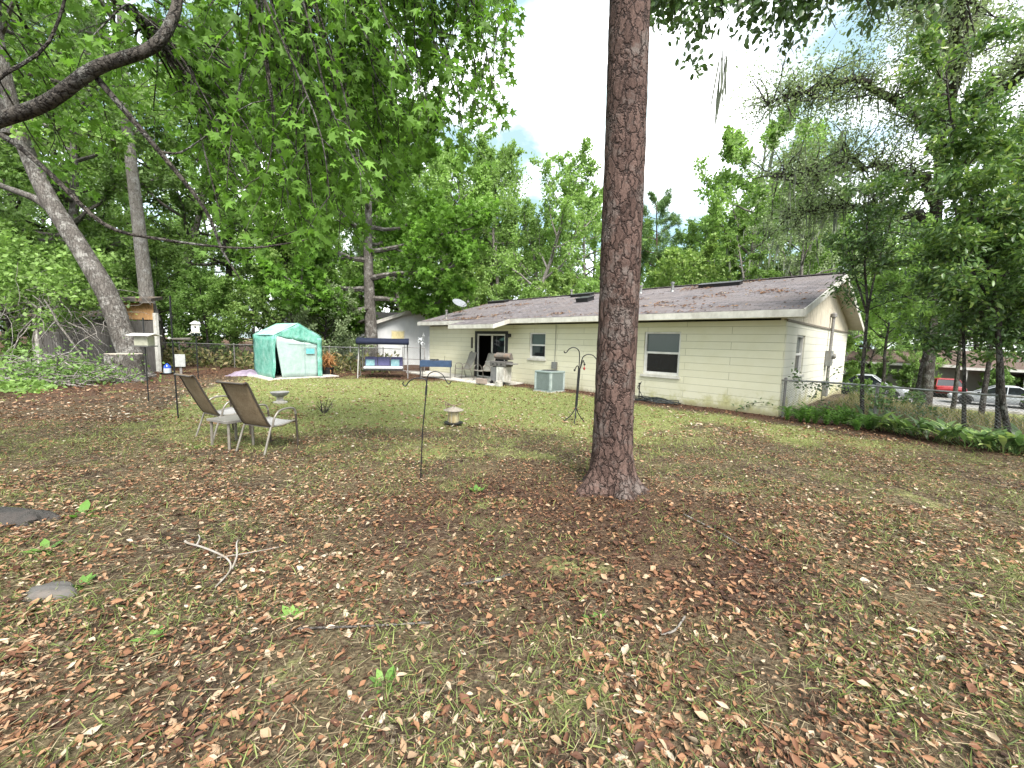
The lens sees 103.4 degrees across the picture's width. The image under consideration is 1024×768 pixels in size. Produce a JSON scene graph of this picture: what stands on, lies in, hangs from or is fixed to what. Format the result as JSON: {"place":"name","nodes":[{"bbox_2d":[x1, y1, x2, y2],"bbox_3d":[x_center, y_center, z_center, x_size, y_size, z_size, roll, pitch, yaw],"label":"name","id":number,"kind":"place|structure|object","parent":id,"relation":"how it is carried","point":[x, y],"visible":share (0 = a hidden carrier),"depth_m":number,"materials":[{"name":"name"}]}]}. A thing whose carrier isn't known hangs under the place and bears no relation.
{"place":"outdoors","nodes":[
{"label":"outdoors","id":0,"kind":"place"},
{"bbox_2d":[0,331,1023,767],"bbox_3d":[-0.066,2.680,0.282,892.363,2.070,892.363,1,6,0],"label":"ground","id":1,"kind":"structure","parent":0,"point":[338,667],"depth_m":2.94,"materials":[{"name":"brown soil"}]},
{"bbox_2d":[0,217,51,363],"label":"understory tree","id":2,"kind":"object","parent":1,"relation":"on","point":[14,329],"visible":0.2,"depth_m":18.79,"materials":[{"name":"green plant"}]},
{"bbox_2d":[0,506,61,527],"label":"rock","id":3,"kind":"object","parent":1,"relation":"on","point":[18,516],"visible":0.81,"depth_m":3.53,"materials":[{"name":"stone"}]},
{"bbox_2d":[0,215,62,347],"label":"young tree","id":4,"kind":"object","parent":1,"relation":"on","point":[30,231],"visible":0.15,"depth_m":20.83,"materials":[{"name":"green plant"}]},
{"bbox_2d":[0,0,95,250],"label":"tree","id":5,"kind":"object","parent":1,"relation":"on","point":[8,164],"visible":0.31,"depth_m":20.13,"materials":[{"name":"green plant"}]},
{"bbox_2d":[22,581,76,602],"bbox_3d":[-3.014,1.355,2.638,0.367,0.075,0.185,1,6,0],"label":"rock","id":6,"kind":"object","parent":1,"relation":"on","point":[46,590],"visible":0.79,"depth_m":2.61,"materials":[{"name":"grey stone"}]},
{"bbox_2d":[0,359,113,397],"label":"weeds","id":7,"kind":"object","parent":1,"relation":"on","point":[6,386],"visible":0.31,"depth_m":11.44,"materials":[{"name":"green plant"}]},
{"bbox_2d":[1,28,121,354],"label":"tree","id":8,"kind":"object","parent":1,"relation":"on","point":[26,183],"visible":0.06,"depth_m":25.82,"materials":[{"name":"green plant"}]},
{"bbox_2d":[0,222,151,365],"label":"vine tangle","id":9,"kind":"object","parent":1,"relation":"on","point":[11,277],"visible":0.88,"depth_m":15.39,"materials":[{"name":"green plant"}]},
{"bbox_2d":[0,333,164,387],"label":"brush pile","id":10,"kind":"object","parent":1,"relation":"on","point":[66,376],"visible":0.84,"depth_m":12.76,"materials":[{"name":"green plant"}]},
{"bbox_2d":[34,242,135,320],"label":"understory tree","id":11,"kind":"object","parent":1,"relation":"on","point":[113,270],"visible":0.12,"depth_m":20.84,"materials":[{"name":"green plant"}]},
{"bbox_2d":[0,62,177,302],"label":"tree","id":12,"kind":"object","parent":1,"relation":"on","point":[119,223],"visible":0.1,"depth_m":27.76,"materials":[{"name":"green plant"}]},
{"bbox_2d":[20,296,162,371],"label":"shed","id":13,"kind":"structure","parent":1,"relation":"on","point":[154,356],"depth_m":17.96,"materials":[{"name":"grey wood"}]},
{"bbox_2d":[0,0,183,318],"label":"tree","id":14,"kind":"object","parent":1,"relation":"on","point":[117,182],"visible":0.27,"depth_m":25.03,"materials":[{"name":"green plant"}]},
{"bbox_2d":[0,0,191,376],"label":"leaning tree","id":15,"kind":"object","parent":1,"relation":"on","point":[105,291],"visible":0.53,"depth_m":14.95,"materials":[{"name":"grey plant"}]},
{"bbox_2d":[9,0,215,350],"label":"pine tree","id":16,"kind":"object","parent":1,"relation":"on","point":[144,271],"visible":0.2,"depth_m":19.07,"materials":[{"name":"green plant"}]},
{"bbox_2d":[103,353,149,381],"bbox_3d":[-13.689,-0.552,14.291,1.398,1.062,1.444,1,6,0],"label":"tree stump","id":17,"kind":"object","parent":1,"relation":"on","point":[125,361],"visible":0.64,"depth_m":14.02,"materials":[{"name":"plant"}]},
{"bbox_2d":[125,318,161,401],"bbox_3d":[-8.881,-0.473,9.807,0.540,2.250,0.380,1,6,0],"label":"tray feeder pole","id":18,"kind":"object","parent":1,"relation":"on","point":[141,340],"visible":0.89,"depth_m":9.68,"materials":[{"name":"black metal"}]},
{"bbox_2d":[80,121,210,311],"bbox_3d":[-35.052,-13.535,38.762,11.658,21.324,12.477,-3,8,-38],"label":"tree","id":19,"kind":"object","parent":1,"relation":"on","point":[124,200],"visible":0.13,"depth_m":37.49,"materials":[{"name":"green plant"}]},
{"bbox_2d":[107,227,220,360],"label":"young tree","id":20,"kind":"object","parent":1,"relation":"on","point":[166,256],"visible":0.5,"depth_m":23.56,"materials":[{"name":"green plant"}]},
{"bbox_2d":[88,2,271,346],"bbox_3d":[-22.519,-14.290,30.023,11.615,25.125,12.282,3,6,15],"label":"tree","id":21,"kind":"object","parent":1,"relation":"on","point":[186,206],"visible":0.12,"depth_m":27.38,"materials":[{"name":"green plant"}]},
{"bbox_2d":[160,277,223,357],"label":"understory tree","id":22,"kind":"object","parent":1,"relation":"on","point":[208,309],"visible":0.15,"depth_m":26.83,"materials":[{"name":"green plant"}]},
{"bbox_2d":[120,35,287,351],"bbox_3d":[-21.591,-13.399,30.085,11.184,23.414,12.106,6,8,38],"label":"tree","id":23,"kind":"object","parent":1,"relation":"on","point":[183,236],"visible":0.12,"depth_m":27.68,"materials":[{"name":"green plant"}]},
{"bbox_2d":[162,266,257,361],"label":"understory tree","id":24,"kind":"object","parent":1,"relation":"on","point":[200,283],"visible":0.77,"depth_m":23.51,"materials":[{"name":"green plant"}]},
{"bbox_2d":[173,373,250,438],"bbox_3d":[-4.933,0.355,6.682,0.630,1.102,0.844,5,7,31],"label":"sling chair","id":25,"kind":"object","parent":1,"relation":"on","point":[192,385],"visible":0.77,"depth_m":6.51,"materials":[{"name":"brown fabric"}]},
{"bbox_2d":[201,274,254,352],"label":"young tree","id":26,"kind":"object","parent":1,"relation":"on","point":[222,318],"visible":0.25,"depth_m":27.36,"materials":[{"name":"green plant"}]},
{"bbox_2d":[206,414,254,449],"bbox_3d":[-4.319,0.741,6.243,0.500,0.445,0.440,4,7,24],"label":"side table","id":27,"kind":"object","parent":1,"relation":"on","point":[228,420],"visible":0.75,"depth_m":6.15,"materials":[{"name":"beige plastic"}]},
{"bbox_2d":[130,1,341,273],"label":"tree","id":28,"kind":"object","parent":1,"relation":"on","point":[230,255],"visible":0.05,"depth_m":27.36,"materials":[{"name":"green plant"}]},
{"bbox_2d":[205,266,295,364],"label":"understory tree","id":29,"kind":"object","parent":1,"relation":"on","point":[233,319],"visible":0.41,"depth_m":24.02,"materials":[{"name":"green plant"}]},
{"bbox_2d":[215,380,298,455],"bbox_3d":[-3.756,0.469,5.998,0.630,1.102,0.844,4,6,21],"label":"sling chair","id":30,"kind":"object","parent":1,"relation":"on","point":[244,402],"visible":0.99,"depth_m":5.83,"materials":[{"name":"brown fabric"}]},
{"bbox_2d":[0,0,526,278],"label":"sweetgum tree","id":31,"kind":"object","parent":1,"relation":"on","point":[300,53],"visible":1,"depth_m":4.37,"materials":[{"name":"green plant"}]},
{"bbox_2d":[162,346,398,373],"bbox_3d":[-13.446,-1.231,20.887,15.435,1.350,5.041,1,6,0],"label":"chain-link fence","id":32,"kind":"object","parent":1,"relation":"on","point":[238,362],"visible":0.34,"depth_m":20.35,"materials":[{"name":"grey metal"}]},
{"bbox_2d":[224,210,337,348],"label":"young tree","id":33,"kind":"object","parent":1,"relation":"on","point":[242,311],"visible":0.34,"depth_m":22.14,"materials":[{"name":"green plant"}]},
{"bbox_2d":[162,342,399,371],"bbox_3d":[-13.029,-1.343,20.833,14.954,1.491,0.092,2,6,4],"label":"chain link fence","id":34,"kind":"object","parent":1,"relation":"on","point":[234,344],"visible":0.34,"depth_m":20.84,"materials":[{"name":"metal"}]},
{"bbox_2d":[247,373,338,380],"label":"greenhouse slab","id":35,"kind":"structure","parent":1,"relation":"on","point":[278,376],"depth_m":16.38,"materials":[{"name":"concrete"}]},
{"bbox_2d":[253,323,322,378],"bbox_3d":[-9.414,-1.424,16.893,2.391,2.214,1.977,6,8,40],"label":"greenhouse tent","id":36,"kind":"object","parent":35,"relation":"on","point":[286,350],"visible":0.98,"depth_m":16.29,"materials":[{"name":"plastic"}]},
{"bbox_2d":[276,336,317,377],"bbox_3d":[-8.605,-1.094,16.258,0.063,1.630,1.660,6,8,40],"label":"door panel","id":37,"kind":"structure","parent":36,"relation":"in","point":[296,358],"depth_m":16.23,"materials":[{"name":"plastic"}]},
{"bbox_2d":[283,267,364,355],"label":"understory tree","id":38,"kind":"object","parent":1,"relation":"on","point":[341,281],"visible":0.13,"depth_m":26.51,"materials":[{"name":"green plant"}]},
{"bbox_2d":[266,176,385,325],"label":"tree","id":39,"kind":"object","parent":1,"relation":"on","point":[350,271],"visible":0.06,"depth_m":36.55,"materials":[{"name":"green plant"}]},
{"bbox_2d":[286,276,375,363],"bbox_3d":[-10.706,-3.261,23.456,5.340,5.872,5.482,6,7,36],"label":"evergreen shrub","id":40,"kind":"object","parent":1,"relation":"on","point":[337,338],"visible":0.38,"depth_m":22.46,"materials":[{"name":"green plant"}]},
{"bbox_2d":[237,0,501,365],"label":"sweetgum tree","id":41,"kind":"object","parent":1,"relation":"on","point":[429,214],"visible":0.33,"depth_m":23.84,"materials":[{"name":"green plant"}]},
{"bbox_2d":[319,194,420,311],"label":"tree","id":42,"kind":"object","parent":1,"relation":"on","point":[378,309],"visible":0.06,"depth_m":46.88,"materials":[{"name":"green plant"}]},
{"bbox_2d":[339,177,420,310],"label":"tree","id":43,"kind":"object","parent":1,"relation":"on","point":[362,253],"visible":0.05,"depth_m":44.37,"materials":[{"name":"green plant"}]},
{"bbox_2d":[356,337,408,377],"bbox_3d":[-5.587,-1.125,17.593,2.130,1.754,1.242,0,6,-14],"label":"garden swing","id":44,"kind":"object","parent":1,"relation":"on","point":[383,363],"visible":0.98,"depth_m":17.32,"materials":[{"name":"blue fabric"}]},
{"bbox_2d":[376,310,449,364],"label":"white outbuilding","id":45,"kind":"structure","parent":1,"relation":"on","point":[402,325],"depth_m":26.66,"materials":[{"name":"paint"}]},
{"bbox_2d":[383,131,494,312],"bbox_3d":[-7.150,-13.429,40.488,11.364,21.980,10.499,-2,7,-26],"label":"tree","id":46,"kind":"object","parent":1,"relation":"on","point":[462,187],"visible":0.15,"depth_m":38.54,"materials":[{"name":"green plant"}]},
{"bbox_2d":[406,371,523,385],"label":"patio slab","id":47,"kind":"structure","parent":1,"relation":"on","point":[455,377],"depth_m":17.84,"materials":[{"name":"concrete"}]},
{"bbox_2d":[407,149,526,308],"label":"tree","id":48,"kind":"object","parent":1,"relation":"on","point":[477,189],"visible":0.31,"depth_m":33.69,"materials":[{"name":"green plant"}]},
{"bbox_2d":[433,264,505,308],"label":"young tree","id":49,"kind":"object","parent":1,"relation":"on","point":[484,295],"visible":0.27,"depth_m":29.83,"materials":[{"name":"green plant"}]},
{"bbox_2d":[0,369,955,441],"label":"fallen leaves","id":50,"kind":"object","parent":1,"relation":"on","point":[291,415],"visible":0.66,"depth_m":9.80,"materials":[{"name":"brown plant"}]},
{"bbox_2d":[441,128,546,297],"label":"tree","id":51,"kind":"object","parent":1,"relation":"on","point":[482,143],"visible":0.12,"depth_m":48.14,"materials":[{"name":"green plant"}]},
{"bbox_2d":[462,216,530,303],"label":"tree","id":52,"kind":"object","parent":1,"relation":"on","point":[486,240],"visible":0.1,"depth_m":44.70,"materials":[{"name":"green plant"}]},
{"bbox_2d":[455,141,540,299],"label":"tree","id":53,"kind":"object","parent":1,"relation":"on","point":[506,164],"visible":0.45,"depth_m":38.35,"materials":[{"name":"green plant"}]},
{"bbox_2d":[485,352,517,385],"bbox_3d":[-0.408,-0.583,15.725,1.300,1.258,0.595,6,7,36],"label":"gas grill","id":54,"kind":"object","parent":1,"relation":"on","point":[501,370],"visible":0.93,"depth_m":15.56,"materials":[{"name":"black metal"}]},
{"bbox_2d":[2,371,1020,474],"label":"lawn grass","id":55,"kind":"structure","parent":1,"relation":"on","point":[418,414],"depth_m":9.10,"materials":[{"name":"green plant"}]},
{"bbox_2d":[0,403,1023,767],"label":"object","id":56,"kind":"object","parent":1,"relation":"on","point":[410,635],"visible":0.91,"depth_m":2.70,"materials":[{"name":"plant"}]},
{"bbox_2d":[0,485,1023,767],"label":"fallen leaves","id":57,"kind":"object","parent":1,"relation":"on","point":[636,725],"depth_m":2.34,"materials":[{"name":"brown plant"}]},
{"bbox_2d":[0,403,1023,767],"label":"leaf fragments","id":58,"kind":"object","parent":1,"relation":"on","point":[486,749],"visible":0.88,"depth_m":2.64,"materials":[{"name":"brown plant"}]},
{"bbox_2d":[0,415,1023,519],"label":"fallen leaves","id":59,"kind":"object","parent":1,"relation":"on","point":[424,495],"visible":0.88,"depth_m":5.21,"materials":[{"name":"brown plant"}]},
{"bbox_2d":[488,276,544,300],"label":"understory tree","id":60,"kind":"object","parent":1,"relation":"on","point":[510,282],"visible":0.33,"depth_m":29.07,"materials":[{"name":"green plant"}]},
{"bbox_2d":[488,196,583,296],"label":"tree","id":61,"kind":"object","parent":1,"relation":"on","point":[527,219],"visible":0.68,"depth_m":35.64,"materials":[{"name":"green plant"}]},
{"bbox_2d":[486,135,602,293],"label":"tree","id":62,"kind":"object","parent":1,"relation":"on","point":[566,206],"visible":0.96,"depth_m":32.31,"materials":[{"name":"green plant"}]},
{"bbox_2d":[533,370,564,392],"bbox_3d":[1.310,-0.076,14.082,0.800,0.814,0.800,-4,8,-43],"label":"air conditioner","id":63,"kind":"object","parent":1,"relation":"on","point":[551,381],"visible":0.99,"depth_m":13.82,"materials":[{"name":"metal"}]},
{"bbox_2d":[528,266,579,296],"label":"young tree","id":64,"kind":"object","parent":1,"relation":"on","point":[551,288],"visible":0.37,"depth_m":29.48,"materials":[{"name":"green plant"}]},
{"bbox_2d":[527,219,599,292],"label":"tree","id":65,"kind":"object","parent":1,"relation":"on","point":[588,280],"visible":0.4,"depth_m":36.35,"materials":[{"name":"green plant"}]},
{"bbox_2d":[538,175,646,292],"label":"tree","id":66,"kind":"object","parent":1,"relation":"on","point":[591,197],"visible":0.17,"depth_m":42.17,"materials":[{"name":"green plant"}]},
{"bbox_2d":[562,207,644,286],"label":"tree","id":67,"kind":"object","parent":1,"relation":"on","point":[593,244],"visible":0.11,"depth_m":47.94,"materials":[{"name":"green plant"}]},
{"bbox_2d":[573,0,650,501],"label":"pine tree","id":68,"kind":"object","parent":1,"relation":"on","point":[612,472],"visible":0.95,"depth_m":4.33,"materials":[{"name":"brown plant"}]},
{"bbox_2d":[589,217,674,285],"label":"tree","id":69,"kind":"object","parent":1,"relation":"on","point":[651,233],"visible":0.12,"depth_m":44.87,"materials":[{"name":"green plant"}]},
{"bbox_2d":[417,272,863,416],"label":"house","id":70,"kind":"structure","parent":1,"relation":"on","point":[726,357],"depth_m":12.45,"materials":[{"name":"beige paint"}]},
{"bbox_2d":[474,331,507,377],"bbox_3d":[-0.917,-1.290,17.889,0.114,2.080,2.230,-4,8,-43],"label":"sliding door","id":71,"kind":"structure","parent":70,"relation":"in","point":[499,340],"depth_m":17.66,"materials":[{"name":"glass"}]},
{"bbox_2d":[527,333,545,360],"bbox_3d":[1.011,-1.464,15.825,0.170,1.081,0.960,-4,8,-43],"label":"window","id":72,"kind":"structure","parent":70,"relation":"in","point":[537,341],"depth_m":15.88,"materials":[{"name":"white paint"}]},
{"bbox_2d":[427,275,837,320],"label":"roof litter","id":73,"kind":"object","parent":70,"relation":"on","point":[692,288],"visible":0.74,"depth_m":13.47,"materials":[{"name":"brown plant"}]},
{"bbox_2d":[640,332,680,378],"bbox_3d":[4.509,-0.879,12.174,0.170,1.371,1.240,-4,8,-43],"label":"window","id":74,"kind":"structure","parent":70,"relation":"in","point":[662,349],"depth_m":12.21,"materials":[{"name":"white paint"}]},
{"bbox_2d":[641,185,685,284],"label":"pine tree","id":75,"kind":"object","parent":1,"relation":"on","point":[662,209],"visible":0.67,"depth_m":42.09,"materials":[{"name":"green plant"}]},
{"bbox_2d":[644,231,740,287],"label":"young tree","id":76,"kind":"object","parent":1,"relation":"on","point":[676,263],"visible":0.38,"depth_m":33.15,"materials":[{"name":"green plant"}]},
{"bbox_2d":[652,204,750,285],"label":"tree","id":77,"kind":"object","parent":1,"relation":"on","point":[690,240],"visible":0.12,"depth_m":45.18,"materials":[{"name":"green plant"}]},
{"bbox_2d":[700,223,783,283],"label":"cypress tree","id":78,"kind":"object","parent":1,"relation":"on","point":[733,258],"visible":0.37,"depth_m":31.17,"materials":[{"name":"green plant"}]},
{"bbox_2d":[673,86,857,282],"bbox_3d":[23.798,-13.529,40.334,14.399,27.950,17.491,2,6,5],"label":"tree","id":79,"kind":"object","parent":1,"relation":"on","point":[733,146],"visible":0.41,"depth_m":39.13,"materials":[{"name":"green plant"}]},
{"bbox_2d":[650,0,968,133],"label":"water oak tree","id":80,"kind":"object","parent":1,"relation":"on","point":[783,11],"visible":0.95,"depth_m":5.66,"materials":[{"name":"green plant"}]},
{"bbox_2d":[745,186,898,339],"bbox_3d":[24.827,-7.502,33.578,10.667,17.109,11.426,-1,7,-24],"label":"oak tree","id":81,"kind":"object","parent":1,"relation":"on","point":[789,264],"visible":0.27,"depth_m":33.10,"materials":[{"name":"green plant"}]},
{"bbox_2d":[762,184,895,341],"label":"tree","id":82,"kind":"object","parent":1,"relation":"on","point":[789,254],"visible":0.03,"depth_m":43.53,"materials":[{"name":"green plant"}]},
{"bbox_2d":[841,313,864,391],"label":"young tree","id":83,"kind":"object","parent":1,"relation":"on","point":[854,371],"visible":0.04,"depth_m":25.36,"materials":[{"name":"green plant"}]},
{"bbox_2d":[804,211,921,372],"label":"tree","id":84,"kind":"object","parent":1,"relation":"on","point":[861,336],"visible":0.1,"depth_m":35.68,"materials":[{"name":"green plant"}]},
{"bbox_2d":[704,0,1023,405],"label":"live oak tree","id":85,"kind":"object","parent":1,"relation":"on","point":[960,19],"visible":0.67,"depth_m":18.44,"materials":[{"name":"green plant"}]},
{"bbox_2d":[847,317,908,376],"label":"tree","id":86,"kind":"object","parent":1,"relation":"on","point":[891,360],"visible":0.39,"depth_m":39.69,"materials":[{"name":"green plant"}]},
{"bbox_2d":[818,162,946,425],"bbox_3d":[7.759,-1.790,8.669,1.874,5.706,2.051,-4,8,-44],"label":"sapling","id":87,"kind":"object","parent":1,"relation":"on","point":[868,245],"visible":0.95,"depth_m":8.48,"materials":[{"name":"green plant"}]},
{"bbox_2d":[851,253,928,393],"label":"tree","id":88,"kind":"object","parent":1,"relation":"on","point":[877,309],"visible":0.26,"depth_m":22.81,"materials":[{"name":"green plant"}]},
{"bbox_2d":[855,205,929,349],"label":"tree","id":89,"kind":"object","parent":1,"relation":"on","point":[912,335],"visible":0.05,"depth_m":41.83,"materials":[{"name":"green plant"}]},
{"bbox_2d":[779,377,1023,442],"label":"chain link fence","id":90,"kind":"object","parent":1,"relation":"on","point":[877,386],"visible":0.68,"depth_m":8.44,"materials":[{"name":"metal"}]},
{"bbox_2d":[732,363,1023,419],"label":"fence vine","id":91,"kind":"object","parent":90,"relation":"attached to","point":[877,403],"visible":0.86,"depth_m":8.64,"materials":[{"name":"green plant"}]},
{"bbox_2d":[891,362,918,390],"bbox_3d":[37.128,-0.529,37.732,2.349,3.139,2.468,0,6,-12],"label":"bush","id":92,"kind":"object","parent":1,"relation":"on","point":[908,370],"visible":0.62,"depth_m":37.64,"materials":[{"name":"green plant"}]},
{"bbox_2d":[891,341,948,387],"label":"understory tree","id":93,"kind":"object","parent":1,"relation":"on","point":[916,359],"visible":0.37,"depth_m":37.64,"materials":[{"name":"green plant"}]},
{"bbox_2d":[844,5,1023,432],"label":"laurel tree","id":94,"kind":"object","parent":1,"relation":"on","point":[988,143],"visible":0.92,"depth_m":6.83,"materials":[{"name":"green plant"}]},
{"bbox_2d":[867,213,1000,401],"bbox_3d":[17.204,-2.558,16.711,4.426,8.300,4.050,0,6,-13],"label":"tree","id":95,"kind":"object","parent":1,"relation":"on","point":[912,309],"visible":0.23,"depth_m":16.95,"materials":[{"name":"green plant"}]},
{"bbox_2d":[847,348,1023,390],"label":"street house","id":96,"kind":"structure","parent":1,"relation":"on","point":[973,377],"depth_m":37.02,"materials":[{"name":"brown paint"}]},
{"bbox_2d":[882,241,1023,438],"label":"sapling","id":97,"kind":"object","parent":1,"relation":"on","point":[922,279],"visible":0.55,"depth_m":7.85,"materials":[{"name":"green plant"}]},
{"bbox_2d":[898,212,1023,415],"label":"tree","id":98,"kind":"object","parent":1,"relation":"on","point":[985,384],"visible":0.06,"depth_m":15.09,"materials":[{"name":"green plant"}]},
{"bbox_2d":[904,192,1023,431],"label":"sapling","id":99,"kind":"object","parent":1,"relation":"on","point":[1007,326],"visible":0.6,"depth_m":7.31,"materials":[{"name":"green plant"}]},
{"bbox_2d":[920,417,1022,448],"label":"broadleaf plant","id":100,"kind":"object","parent":1,"relation":"on","point":[963,436],"visible":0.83,"depth_m":7.24,"materials":[{"name":"green plant"}]},
{"bbox_2d":[950,123,1023,375],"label":"sapling","id":101,"kind":"object","parent":1,"relation":"on","point":[990,356],"visible":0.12,"depth_m":8.21,"materials":[{"name":"green plant"}]},
{"bbox_2d":[0,0,1023,351],"label":"sky","id":102,"kind":"structure","parent":0,"point":[560,69],"materials":[{"name":"white"}]},
{"bbox_2d":[812,389,1023,437],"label":"rough grass","id":103,"kind":"structure","parent":0,"point":[942,412],"depth_m":10.67,"materials":[{"name":"green plant"}]},
{"bbox_2d":[886,396,1023,411],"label":"street","id":104,"kind":"structure","parent":0,"point":[1012,408],"depth_m":28.41,"materials":[{"name":"grey asphalt"}]},
{"bbox_2d":[947,385,1023,407],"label":"sedan","id":105,"kind":"object","parent":104,"relation":"on","point":[1015,390],"visible":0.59,"depth_m":27.59,"materials":[{"name":"silver metal"}]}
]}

